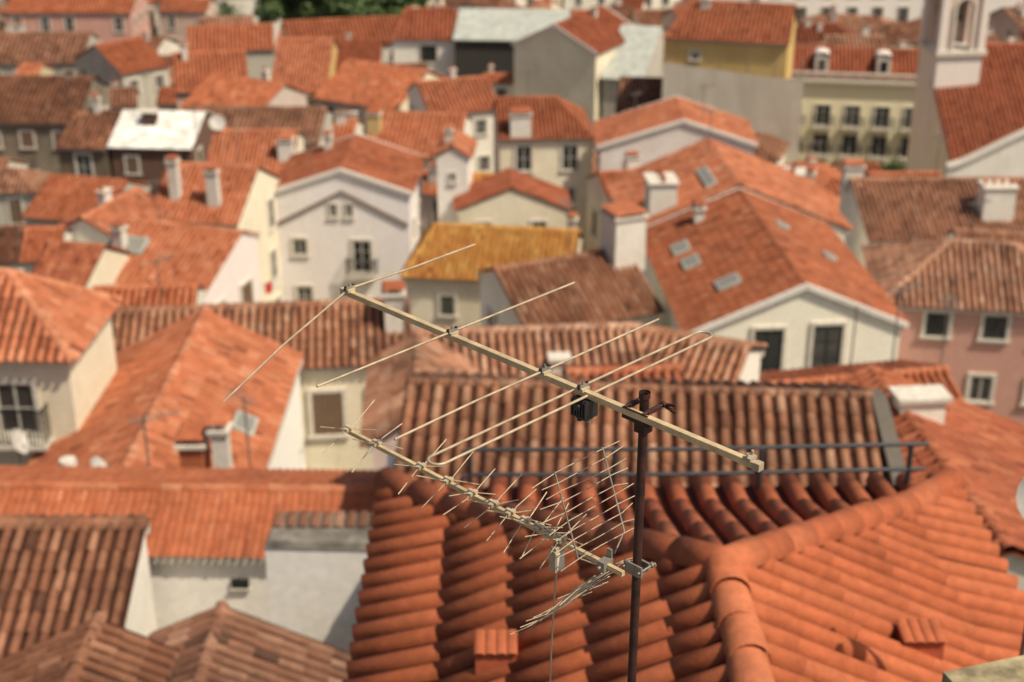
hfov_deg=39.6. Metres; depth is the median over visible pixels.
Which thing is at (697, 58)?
window
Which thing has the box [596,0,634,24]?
house
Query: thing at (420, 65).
house
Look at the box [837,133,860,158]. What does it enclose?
window
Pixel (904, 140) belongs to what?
window
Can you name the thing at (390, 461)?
parapet wall
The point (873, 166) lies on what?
house
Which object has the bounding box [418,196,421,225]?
window
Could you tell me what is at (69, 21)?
window
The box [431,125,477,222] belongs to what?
house
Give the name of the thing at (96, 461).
satellite dish
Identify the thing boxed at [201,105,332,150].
house
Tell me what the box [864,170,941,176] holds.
house
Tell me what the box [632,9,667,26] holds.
house
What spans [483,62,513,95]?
house
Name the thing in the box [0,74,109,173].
house
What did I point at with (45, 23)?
window
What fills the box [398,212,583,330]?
house
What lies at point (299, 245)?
window
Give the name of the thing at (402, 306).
rooftop antenna
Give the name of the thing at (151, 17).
house
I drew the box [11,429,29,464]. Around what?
satellite dish
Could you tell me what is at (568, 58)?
house
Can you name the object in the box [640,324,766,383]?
house
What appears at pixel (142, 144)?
house
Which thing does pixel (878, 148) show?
window
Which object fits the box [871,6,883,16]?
window
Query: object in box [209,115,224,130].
satellite dish
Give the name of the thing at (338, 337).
house
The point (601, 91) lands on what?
window
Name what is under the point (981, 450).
house
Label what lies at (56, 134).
window
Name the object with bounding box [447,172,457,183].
window
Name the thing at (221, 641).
house
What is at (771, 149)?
house
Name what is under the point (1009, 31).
window
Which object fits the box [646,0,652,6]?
window
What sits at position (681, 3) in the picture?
house
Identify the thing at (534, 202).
house
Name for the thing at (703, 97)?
rooftop antenna
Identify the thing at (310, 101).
window
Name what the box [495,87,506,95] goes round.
window
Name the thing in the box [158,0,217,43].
house
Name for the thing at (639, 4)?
house
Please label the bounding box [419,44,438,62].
window
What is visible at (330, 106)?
window
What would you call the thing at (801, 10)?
window
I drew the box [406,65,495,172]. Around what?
house
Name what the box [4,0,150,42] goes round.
house
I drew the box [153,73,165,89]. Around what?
window
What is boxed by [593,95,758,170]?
house
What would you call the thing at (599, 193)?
house
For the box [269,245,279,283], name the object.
window
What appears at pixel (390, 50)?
window
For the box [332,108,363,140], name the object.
house
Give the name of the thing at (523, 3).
house
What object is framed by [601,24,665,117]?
house
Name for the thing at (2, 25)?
window
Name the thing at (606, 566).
tv antenna
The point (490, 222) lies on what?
window
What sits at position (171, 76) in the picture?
house
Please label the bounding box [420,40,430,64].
rooftop antenna
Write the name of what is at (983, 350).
house
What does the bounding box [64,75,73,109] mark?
rooftop antenna
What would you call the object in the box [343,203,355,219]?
window
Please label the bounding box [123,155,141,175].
window
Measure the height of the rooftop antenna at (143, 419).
2.800 m
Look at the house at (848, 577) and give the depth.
11.32 m
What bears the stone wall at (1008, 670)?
on the house at (848, 577)
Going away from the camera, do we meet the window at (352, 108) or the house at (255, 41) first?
the window at (352, 108)
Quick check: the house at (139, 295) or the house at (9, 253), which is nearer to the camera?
the house at (139, 295)
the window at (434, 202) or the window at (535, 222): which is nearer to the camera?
the window at (535, 222)
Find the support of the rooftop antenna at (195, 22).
on the house at (193, 71)
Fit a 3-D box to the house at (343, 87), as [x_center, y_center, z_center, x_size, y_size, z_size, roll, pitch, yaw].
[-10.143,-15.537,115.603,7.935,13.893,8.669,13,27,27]
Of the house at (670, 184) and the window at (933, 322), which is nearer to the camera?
the window at (933, 322)
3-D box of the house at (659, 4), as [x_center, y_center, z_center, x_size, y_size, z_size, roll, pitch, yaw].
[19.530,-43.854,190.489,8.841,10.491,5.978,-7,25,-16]
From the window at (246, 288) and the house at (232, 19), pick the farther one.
the house at (232, 19)
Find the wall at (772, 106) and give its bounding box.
[662,51,803,163]
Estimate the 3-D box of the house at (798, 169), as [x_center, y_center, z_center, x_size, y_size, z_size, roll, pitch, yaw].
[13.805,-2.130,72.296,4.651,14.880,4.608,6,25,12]
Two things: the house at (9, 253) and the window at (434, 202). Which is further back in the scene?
the window at (434, 202)
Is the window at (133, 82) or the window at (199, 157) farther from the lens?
the window at (133, 82)
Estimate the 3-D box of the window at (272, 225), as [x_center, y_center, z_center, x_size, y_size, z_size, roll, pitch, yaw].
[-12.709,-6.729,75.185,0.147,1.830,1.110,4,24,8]
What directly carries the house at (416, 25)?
on the ground
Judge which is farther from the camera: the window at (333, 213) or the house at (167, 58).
the house at (167, 58)
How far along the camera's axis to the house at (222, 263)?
62.31 m
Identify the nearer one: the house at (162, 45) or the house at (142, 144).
the house at (142, 144)
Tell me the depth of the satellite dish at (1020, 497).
9.18 m
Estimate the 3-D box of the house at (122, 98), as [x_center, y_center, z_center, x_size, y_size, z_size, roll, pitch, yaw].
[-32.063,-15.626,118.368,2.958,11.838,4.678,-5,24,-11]
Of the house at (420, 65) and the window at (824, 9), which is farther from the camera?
the window at (824, 9)
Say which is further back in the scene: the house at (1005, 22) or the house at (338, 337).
the house at (1005, 22)
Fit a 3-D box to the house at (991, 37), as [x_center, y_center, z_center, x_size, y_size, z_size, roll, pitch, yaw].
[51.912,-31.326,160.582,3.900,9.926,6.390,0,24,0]
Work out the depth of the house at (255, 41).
143.86 m
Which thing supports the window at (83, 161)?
in the house at (82, 148)
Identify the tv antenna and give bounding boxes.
[223,243,763,472]
[320,400,656,681]
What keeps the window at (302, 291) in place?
in the house at (349, 209)
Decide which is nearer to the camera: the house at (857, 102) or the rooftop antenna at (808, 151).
the rooftop antenna at (808, 151)
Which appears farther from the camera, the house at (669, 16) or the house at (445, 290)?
the house at (669, 16)
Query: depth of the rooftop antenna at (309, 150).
75.03 m
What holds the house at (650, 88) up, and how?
on the ground
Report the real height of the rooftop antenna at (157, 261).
2.500 m
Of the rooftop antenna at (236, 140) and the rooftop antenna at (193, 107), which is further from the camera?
the rooftop antenna at (193, 107)
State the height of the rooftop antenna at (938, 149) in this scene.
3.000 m
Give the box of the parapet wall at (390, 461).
[387,451,395,467]
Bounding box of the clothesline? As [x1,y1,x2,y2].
[261,278,279,294]
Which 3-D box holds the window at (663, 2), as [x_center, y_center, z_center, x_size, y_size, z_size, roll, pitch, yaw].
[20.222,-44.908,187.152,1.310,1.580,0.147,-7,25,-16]
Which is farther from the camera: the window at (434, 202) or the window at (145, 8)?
the window at (145, 8)
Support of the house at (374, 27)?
on the ground
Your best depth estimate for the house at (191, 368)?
37.14 m
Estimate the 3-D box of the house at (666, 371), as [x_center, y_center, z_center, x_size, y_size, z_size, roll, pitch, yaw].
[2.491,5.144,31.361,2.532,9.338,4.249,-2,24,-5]
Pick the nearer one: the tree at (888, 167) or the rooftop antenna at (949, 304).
the rooftop antenna at (949, 304)
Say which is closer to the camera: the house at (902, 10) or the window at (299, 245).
the window at (299, 245)
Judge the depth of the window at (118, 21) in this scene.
156.98 m
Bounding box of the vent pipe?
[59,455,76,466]
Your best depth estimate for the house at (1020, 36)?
151.56 m
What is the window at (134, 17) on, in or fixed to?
in the house at (104, 21)
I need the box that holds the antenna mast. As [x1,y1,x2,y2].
[627,390,650,681]
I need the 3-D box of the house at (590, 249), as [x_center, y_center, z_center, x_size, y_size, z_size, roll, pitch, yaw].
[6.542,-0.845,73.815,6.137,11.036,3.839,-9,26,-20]
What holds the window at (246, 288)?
in the house at (222, 263)
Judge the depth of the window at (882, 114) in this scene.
117.95 m
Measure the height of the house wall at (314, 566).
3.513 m
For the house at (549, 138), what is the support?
on the ground
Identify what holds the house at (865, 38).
on the ground
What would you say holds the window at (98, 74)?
in the house at (124, 62)
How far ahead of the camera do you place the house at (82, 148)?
91.01 m
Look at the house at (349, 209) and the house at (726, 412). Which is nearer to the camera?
the house at (726, 412)
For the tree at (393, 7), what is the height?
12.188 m
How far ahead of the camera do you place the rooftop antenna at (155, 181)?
63.24 m
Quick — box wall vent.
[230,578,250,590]
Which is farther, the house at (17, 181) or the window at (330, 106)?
the window at (330, 106)
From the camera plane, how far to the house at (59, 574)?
22.86 m
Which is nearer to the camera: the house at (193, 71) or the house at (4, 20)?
the house at (193, 71)
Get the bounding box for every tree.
[217,1,244,15]
[253,0,329,23]
[312,0,385,17]
[372,0,428,15]
[866,157,905,170]
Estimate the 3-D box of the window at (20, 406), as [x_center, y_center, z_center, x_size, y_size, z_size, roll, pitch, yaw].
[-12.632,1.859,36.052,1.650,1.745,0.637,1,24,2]
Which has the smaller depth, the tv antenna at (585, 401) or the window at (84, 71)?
the tv antenna at (585, 401)
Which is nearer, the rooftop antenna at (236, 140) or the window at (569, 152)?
the rooftop antenna at (236, 140)
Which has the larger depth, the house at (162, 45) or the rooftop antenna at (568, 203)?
the house at (162, 45)
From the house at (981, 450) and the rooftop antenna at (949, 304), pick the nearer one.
the house at (981, 450)
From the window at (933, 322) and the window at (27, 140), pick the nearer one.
the window at (933, 322)
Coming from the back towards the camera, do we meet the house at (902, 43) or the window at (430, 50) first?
the house at (902, 43)
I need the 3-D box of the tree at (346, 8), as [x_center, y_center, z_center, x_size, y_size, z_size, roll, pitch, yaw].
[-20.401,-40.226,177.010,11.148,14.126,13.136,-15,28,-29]
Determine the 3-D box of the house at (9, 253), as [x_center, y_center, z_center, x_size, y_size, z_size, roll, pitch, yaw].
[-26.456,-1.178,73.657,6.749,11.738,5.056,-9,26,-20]
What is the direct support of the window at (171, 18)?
in the house at (177, 17)
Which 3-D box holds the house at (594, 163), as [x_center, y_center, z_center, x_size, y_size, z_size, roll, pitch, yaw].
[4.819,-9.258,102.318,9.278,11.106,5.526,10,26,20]
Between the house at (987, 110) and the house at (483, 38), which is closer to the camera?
the house at (987, 110)
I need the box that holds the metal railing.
[461,442,927,495]
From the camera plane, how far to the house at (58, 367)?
36.35 m
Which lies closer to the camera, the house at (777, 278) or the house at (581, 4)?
the house at (777, 278)
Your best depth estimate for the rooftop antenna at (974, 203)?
54.53 m
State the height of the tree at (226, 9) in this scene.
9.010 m
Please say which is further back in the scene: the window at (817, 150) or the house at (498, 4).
the house at (498, 4)
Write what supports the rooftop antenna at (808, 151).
on the house at (798, 169)
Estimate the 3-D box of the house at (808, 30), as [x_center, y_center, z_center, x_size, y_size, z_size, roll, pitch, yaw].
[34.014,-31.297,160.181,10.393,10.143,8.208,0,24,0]
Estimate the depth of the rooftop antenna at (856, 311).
39.05 m
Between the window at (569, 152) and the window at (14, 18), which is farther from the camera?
the window at (14, 18)
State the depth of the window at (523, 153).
88.16 m
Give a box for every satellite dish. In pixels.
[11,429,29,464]
[90,456,111,467]
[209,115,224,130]
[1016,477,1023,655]
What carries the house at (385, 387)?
on the ground
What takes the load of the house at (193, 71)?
on the ground
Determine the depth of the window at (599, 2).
190.61 m
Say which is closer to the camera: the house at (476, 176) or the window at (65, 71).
the house at (476, 176)
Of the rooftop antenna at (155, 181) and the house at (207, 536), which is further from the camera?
the rooftop antenna at (155, 181)
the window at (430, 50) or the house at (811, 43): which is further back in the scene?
the house at (811, 43)
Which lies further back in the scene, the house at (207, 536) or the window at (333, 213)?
the window at (333, 213)
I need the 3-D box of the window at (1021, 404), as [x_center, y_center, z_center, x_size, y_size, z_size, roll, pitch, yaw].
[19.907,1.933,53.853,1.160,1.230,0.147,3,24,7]
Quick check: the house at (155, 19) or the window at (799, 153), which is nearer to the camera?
the window at (799, 153)
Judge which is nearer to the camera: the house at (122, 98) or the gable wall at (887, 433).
the gable wall at (887, 433)
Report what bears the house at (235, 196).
on the ground
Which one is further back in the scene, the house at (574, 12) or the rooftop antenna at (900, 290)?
the house at (574, 12)
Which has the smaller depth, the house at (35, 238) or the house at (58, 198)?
the house at (35, 238)
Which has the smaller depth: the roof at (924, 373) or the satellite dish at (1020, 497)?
the satellite dish at (1020, 497)
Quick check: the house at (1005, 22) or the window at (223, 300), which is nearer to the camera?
the window at (223, 300)
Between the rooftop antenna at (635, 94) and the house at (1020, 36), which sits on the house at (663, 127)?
the rooftop antenna at (635, 94)
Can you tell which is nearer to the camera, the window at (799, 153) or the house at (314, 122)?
the house at (314, 122)
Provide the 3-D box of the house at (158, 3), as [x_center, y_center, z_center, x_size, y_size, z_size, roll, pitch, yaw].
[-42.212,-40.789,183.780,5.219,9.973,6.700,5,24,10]
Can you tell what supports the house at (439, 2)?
on the ground
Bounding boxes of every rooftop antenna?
[5,194,26,257]
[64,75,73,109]
[128,408,179,467]
[136,74,149,108]
[145,254,176,304]
[149,179,172,220]
[187,105,204,153]
[192,21,200,50]
[222,388,261,468]
[228,129,249,163]
[302,137,315,175]
[393,296,416,338]
[415,179,435,236]
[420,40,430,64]
[557,198,575,254]
[631,91,641,126]
[698,107,719,154]
[700,84,715,120]
[803,141,823,176]
[832,299,871,369]
[886,282,924,365]
[934,134,945,178]
[937,294,959,364]
[965,199,992,239]
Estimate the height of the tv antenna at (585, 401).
0.322 m
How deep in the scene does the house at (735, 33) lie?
102.47 m
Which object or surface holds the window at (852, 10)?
in the house at (902, 10)
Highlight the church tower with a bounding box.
[906,0,990,170]
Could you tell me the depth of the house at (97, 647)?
19.49 m
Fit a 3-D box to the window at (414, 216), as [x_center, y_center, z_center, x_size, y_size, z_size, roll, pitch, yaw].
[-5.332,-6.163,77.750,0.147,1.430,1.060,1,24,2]
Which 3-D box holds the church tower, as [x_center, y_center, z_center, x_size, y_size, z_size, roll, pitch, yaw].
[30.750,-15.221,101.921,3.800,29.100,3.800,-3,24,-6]
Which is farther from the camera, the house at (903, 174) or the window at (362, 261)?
the house at (903, 174)
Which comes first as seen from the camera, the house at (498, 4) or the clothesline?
the clothesline
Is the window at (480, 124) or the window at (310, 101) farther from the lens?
the window at (310, 101)
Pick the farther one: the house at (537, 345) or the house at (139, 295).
the house at (139, 295)
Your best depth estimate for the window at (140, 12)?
160.58 m
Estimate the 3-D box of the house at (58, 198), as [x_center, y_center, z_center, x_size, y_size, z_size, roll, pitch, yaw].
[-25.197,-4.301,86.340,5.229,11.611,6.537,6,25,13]
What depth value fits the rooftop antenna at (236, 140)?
72.35 m
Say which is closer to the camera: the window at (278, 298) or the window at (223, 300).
the window at (223, 300)
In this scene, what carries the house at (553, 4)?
on the ground
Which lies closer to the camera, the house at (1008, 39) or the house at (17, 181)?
the house at (17, 181)
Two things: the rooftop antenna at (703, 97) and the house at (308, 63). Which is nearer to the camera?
the rooftop antenna at (703, 97)
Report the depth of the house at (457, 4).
179.89 m
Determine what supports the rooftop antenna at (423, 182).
on the house at (445, 290)
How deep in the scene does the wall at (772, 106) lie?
101.33 m
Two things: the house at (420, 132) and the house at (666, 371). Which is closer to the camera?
the house at (666, 371)
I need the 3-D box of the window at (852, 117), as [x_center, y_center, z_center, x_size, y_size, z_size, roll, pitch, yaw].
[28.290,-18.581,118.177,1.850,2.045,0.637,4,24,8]
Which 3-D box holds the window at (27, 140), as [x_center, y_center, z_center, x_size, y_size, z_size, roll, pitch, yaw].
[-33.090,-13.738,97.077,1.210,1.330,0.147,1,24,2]
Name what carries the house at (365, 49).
on the ground
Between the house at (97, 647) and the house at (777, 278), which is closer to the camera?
the house at (97, 647)
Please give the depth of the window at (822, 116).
118.64 m
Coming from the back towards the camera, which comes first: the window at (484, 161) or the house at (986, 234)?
the window at (484, 161)
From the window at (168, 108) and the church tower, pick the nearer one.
the church tower
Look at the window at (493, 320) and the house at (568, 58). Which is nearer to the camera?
the window at (493, 320)
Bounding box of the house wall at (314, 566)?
[263,510,373,652]
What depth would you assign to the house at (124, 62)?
125.46 m
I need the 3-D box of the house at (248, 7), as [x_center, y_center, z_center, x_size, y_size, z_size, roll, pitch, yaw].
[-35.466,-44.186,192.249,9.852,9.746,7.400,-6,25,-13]
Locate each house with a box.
[0,3,7,29]
[0,21,99,75]
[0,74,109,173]
[0,158,28,168]
[0,167,49,225]
[0,224,53,270]
[0,267,122,465]
[0,465,379,629]
[0,513,156,659]
[0,611,179,681]
[1,17,7,30]
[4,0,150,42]
[14,63,54,74]
[19,225,72,272]
[21,173,150,225]
[26,306,305,469]
[31,239,130,288]
[54,92,121,177]
[58,184,160,243]
[72,36,169,109]
[93,282,206,306]
[107,109,214,195]
[107,217,261,303]
[108,80,139,110]
[111,280,411,470]
[134,32,178,54]
[148,0,155,35]
[148,600,350,681]
[151,154,281,301]
[153,3,157,35]
[154,0,162,35]
[156,86,177,110]
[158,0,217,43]
[161,54,172,66]
[168,67,173,86]
[172,42,248,110]
[179,66,309,110]
[187,22,274,79]
[198,14,253,24]
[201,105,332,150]
[206,129,304,174]
[214,0,281,48]
[271,37,337,106]
[273,130,425,300]
[275,28,281,46]
[280,15,399,63]
[314,58,447,135]
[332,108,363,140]
[335,32,385,71]
[342,467,1023,681]
[359,329,481,470]
[365,108,471,169]
[390,3,458,77]
[393,370,882,486]
[394,62,427,68]
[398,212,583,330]
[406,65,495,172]
[412,321,644,380]
[422,162,437,229]
[427,0,444,6]
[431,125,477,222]
[444,0,514,10]
[453,8,569,76]
[453,167,572,227]
[469,172,520,205]
[473,0,522,8]
[476,201,664,326]
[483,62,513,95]
[491,95,594,248]
[510,4,632,131]
[514,0,554,6]
[520,1,553,8]
[532,0,560,8]
[559,361,683,383]
[560,9,589,16]
[561,0,613,9]
[581,247,599,252]
[586,151,640,248]
[592,140,597,173]
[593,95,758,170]
[593,141,595,152]
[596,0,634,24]
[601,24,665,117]
[606,137,853,271]
[614,0,647,10]
[615,76,662,113]
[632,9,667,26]
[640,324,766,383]
[642,187,909,372]
[646,0,679,9]
[661,6,684,28]
[662,0,796,78]
[672,0,688,6]
[750,0,1023,22]
[753,132,789,164]
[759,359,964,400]
[777,161,839,212]
[778,156,841,195]
[791,43,919,170]
[794,18,851,42]
[794,41,837,45]
[799,4,899,30]
[818,25,887,47]
[828,364,1023,590]
[829,161,881,173]
[839,158,1023,268]
[850,20,921,47]
[861,238,1023,423]
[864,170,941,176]
[899,39,918,48]
[919,42,1023,176]
[945,227,1023,243]
[986,26,997,42]
[988,3,1023,41]
[1005,35,1014,41]
[1016,31,1023,42]
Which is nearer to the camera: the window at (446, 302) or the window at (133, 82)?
the window at (446, 302)
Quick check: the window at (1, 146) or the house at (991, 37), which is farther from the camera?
the house at (991, 37)
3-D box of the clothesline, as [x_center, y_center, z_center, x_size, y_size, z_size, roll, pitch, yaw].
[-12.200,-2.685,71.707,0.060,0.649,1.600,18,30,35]
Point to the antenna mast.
(644, 396)
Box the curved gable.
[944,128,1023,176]
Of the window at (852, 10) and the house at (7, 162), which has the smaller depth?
the house at (7, 162)
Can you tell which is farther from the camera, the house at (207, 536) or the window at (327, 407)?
the window at (327, 407)
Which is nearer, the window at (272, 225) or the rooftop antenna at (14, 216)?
the rooftop antenna at (14, 216)
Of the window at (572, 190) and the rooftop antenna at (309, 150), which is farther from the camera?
the window at (572, 190)
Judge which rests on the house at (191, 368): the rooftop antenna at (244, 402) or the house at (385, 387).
the rooftop antenna at (244, 402)
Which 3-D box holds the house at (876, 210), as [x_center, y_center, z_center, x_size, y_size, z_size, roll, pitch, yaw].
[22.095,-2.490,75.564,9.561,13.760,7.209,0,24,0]
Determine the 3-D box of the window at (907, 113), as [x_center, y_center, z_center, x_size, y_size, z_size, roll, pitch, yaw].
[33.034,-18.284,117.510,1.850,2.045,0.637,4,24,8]
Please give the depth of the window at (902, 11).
172.74 m
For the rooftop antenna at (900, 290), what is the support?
on the roof at (924, 373)
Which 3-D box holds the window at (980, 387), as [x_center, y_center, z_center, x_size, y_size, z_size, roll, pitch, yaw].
[17.829,1.813,54.124,1.160,1.280,0.147,3,24,7]
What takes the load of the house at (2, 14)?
on the ground
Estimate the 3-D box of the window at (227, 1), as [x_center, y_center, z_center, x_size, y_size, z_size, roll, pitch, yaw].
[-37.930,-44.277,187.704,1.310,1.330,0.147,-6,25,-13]
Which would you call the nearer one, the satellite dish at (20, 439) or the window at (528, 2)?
the satellite dish at (20, 439)
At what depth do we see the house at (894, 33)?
156.66 m
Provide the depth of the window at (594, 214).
79.65 m
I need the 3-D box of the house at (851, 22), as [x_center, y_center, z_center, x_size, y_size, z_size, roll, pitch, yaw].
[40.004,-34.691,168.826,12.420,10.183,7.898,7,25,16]
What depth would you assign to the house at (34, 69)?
127.78 m
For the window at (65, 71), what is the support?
in the house at (58, 51)
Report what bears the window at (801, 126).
in the house at (857, 102)
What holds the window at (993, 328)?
in the house at (983, 350)
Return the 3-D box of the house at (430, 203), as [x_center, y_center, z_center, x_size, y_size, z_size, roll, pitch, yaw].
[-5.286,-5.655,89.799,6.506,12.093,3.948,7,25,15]
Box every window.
[0,18,5,29]
[0,131,3,148]
[0,378,53,450]
[5,197,24,224]
[12,16,22,31]
[18,130,37,149]
[33,222,52,224]
[39,16,51,31]
[51,130,62,149]
[62,69,75,75]
[63,16,75,31]
[73,152,94,175]
[80,66,87,75]
[95,71,102,80]
[112,16,125,32]
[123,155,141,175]
[128,78,141,92]
[133,15,137,28]
[138,10,142,23]
[144,6,147,18]
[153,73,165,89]
[167,14,176,29]
[167,107,177,110]
[195,145,202,161]
[215,296,226,303]
[220,0,228,10]
[239,276,255,302]
[266,194,276,233]
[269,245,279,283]
[274,292,280,300]
[290,236,309,256]
[294,284,314,300]
[306,97,316,106]
[307,387,349,439]
[322,102,335,117]
[327,202,339,218]
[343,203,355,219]
[345,238,377,279]
[347,106,360,119]
[389,48,393,61]
[412,213,416,243]
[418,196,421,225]
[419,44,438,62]
[431,198,437,224]
[436,292,457,317]
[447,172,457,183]
[474,117,488,136]
[474,220,492,224]
[477,154,491,171]
[486,306,497,325]
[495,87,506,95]
[514,143,533,172]
[526,0,533,5]
[530,219,547,226]
[559,143,579,171]
[560,186,576,211]
[574,0,582,5]
[590,207,597,239]
[597,0,605,5]
[600,89,602,105]
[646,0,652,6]
[661,0,669,5]
[688,49,700,61]
[750,325,787,372]
[797,6,807,22]
[797,132,802,156]
[800,102,804,127]
[807,321,847,367]
[808,132,831,158]
[811,103,834,129]
[820,6,829,13]
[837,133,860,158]
[840,104,863,130]
[846,6,858,14]
[866,135,890,160]
[869,105,893,131]
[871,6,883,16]
[895,136,909,161]
[896,6,909,21]
[899,106,912,132]
[919,311,953,339]
[964,372,996,404]
[976,314,1012,343]
[1005,28,1012,41]
[1019,387,1023,406]
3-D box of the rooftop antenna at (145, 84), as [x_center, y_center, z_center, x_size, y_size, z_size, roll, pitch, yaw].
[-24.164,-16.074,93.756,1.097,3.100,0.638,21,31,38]
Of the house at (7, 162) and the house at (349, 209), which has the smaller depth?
the house at (349, 209)
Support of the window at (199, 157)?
in the house at (142, 144)
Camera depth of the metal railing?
13.52 m
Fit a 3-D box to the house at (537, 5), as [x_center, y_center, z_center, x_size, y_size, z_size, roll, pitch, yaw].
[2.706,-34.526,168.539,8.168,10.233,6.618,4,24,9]
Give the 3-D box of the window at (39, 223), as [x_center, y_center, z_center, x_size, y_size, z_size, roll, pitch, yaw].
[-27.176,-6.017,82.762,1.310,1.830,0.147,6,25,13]
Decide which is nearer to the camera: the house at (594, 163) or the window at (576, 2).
the house at (594, 163)
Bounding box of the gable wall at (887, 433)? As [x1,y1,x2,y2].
[865,389,905,486]
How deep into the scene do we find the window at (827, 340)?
50.94 m
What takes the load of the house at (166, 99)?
on the ground
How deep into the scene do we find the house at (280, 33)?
158.01 m
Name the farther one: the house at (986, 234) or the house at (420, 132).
the house at (420, 132)
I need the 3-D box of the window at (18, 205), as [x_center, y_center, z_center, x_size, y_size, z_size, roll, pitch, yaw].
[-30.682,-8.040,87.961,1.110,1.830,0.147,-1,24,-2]
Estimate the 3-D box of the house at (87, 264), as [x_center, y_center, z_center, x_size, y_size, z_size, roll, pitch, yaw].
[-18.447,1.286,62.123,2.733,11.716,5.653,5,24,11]
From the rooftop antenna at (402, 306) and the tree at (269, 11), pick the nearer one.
the rooftop antenna at (402, 306)
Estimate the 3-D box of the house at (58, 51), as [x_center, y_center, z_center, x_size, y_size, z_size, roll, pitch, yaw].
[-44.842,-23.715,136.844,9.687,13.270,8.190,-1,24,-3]
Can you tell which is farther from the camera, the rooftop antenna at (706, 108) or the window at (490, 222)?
the window at (490, 222)
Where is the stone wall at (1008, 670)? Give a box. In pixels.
[942,655,1023,681]
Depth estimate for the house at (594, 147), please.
106.01 m
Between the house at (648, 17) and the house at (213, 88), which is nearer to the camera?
the house at (213, 88)
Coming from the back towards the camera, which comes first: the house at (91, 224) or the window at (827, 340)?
the house at (91, 224)
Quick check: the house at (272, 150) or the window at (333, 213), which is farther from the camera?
the house at (272, 150)
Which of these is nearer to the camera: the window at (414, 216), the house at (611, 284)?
the house at (611, 284)
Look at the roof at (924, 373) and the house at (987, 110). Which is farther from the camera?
the house at (987, 110)
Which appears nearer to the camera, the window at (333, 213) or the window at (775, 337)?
the window at (775, 337)
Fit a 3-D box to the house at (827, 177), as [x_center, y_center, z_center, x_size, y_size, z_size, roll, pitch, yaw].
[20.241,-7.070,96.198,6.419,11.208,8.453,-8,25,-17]

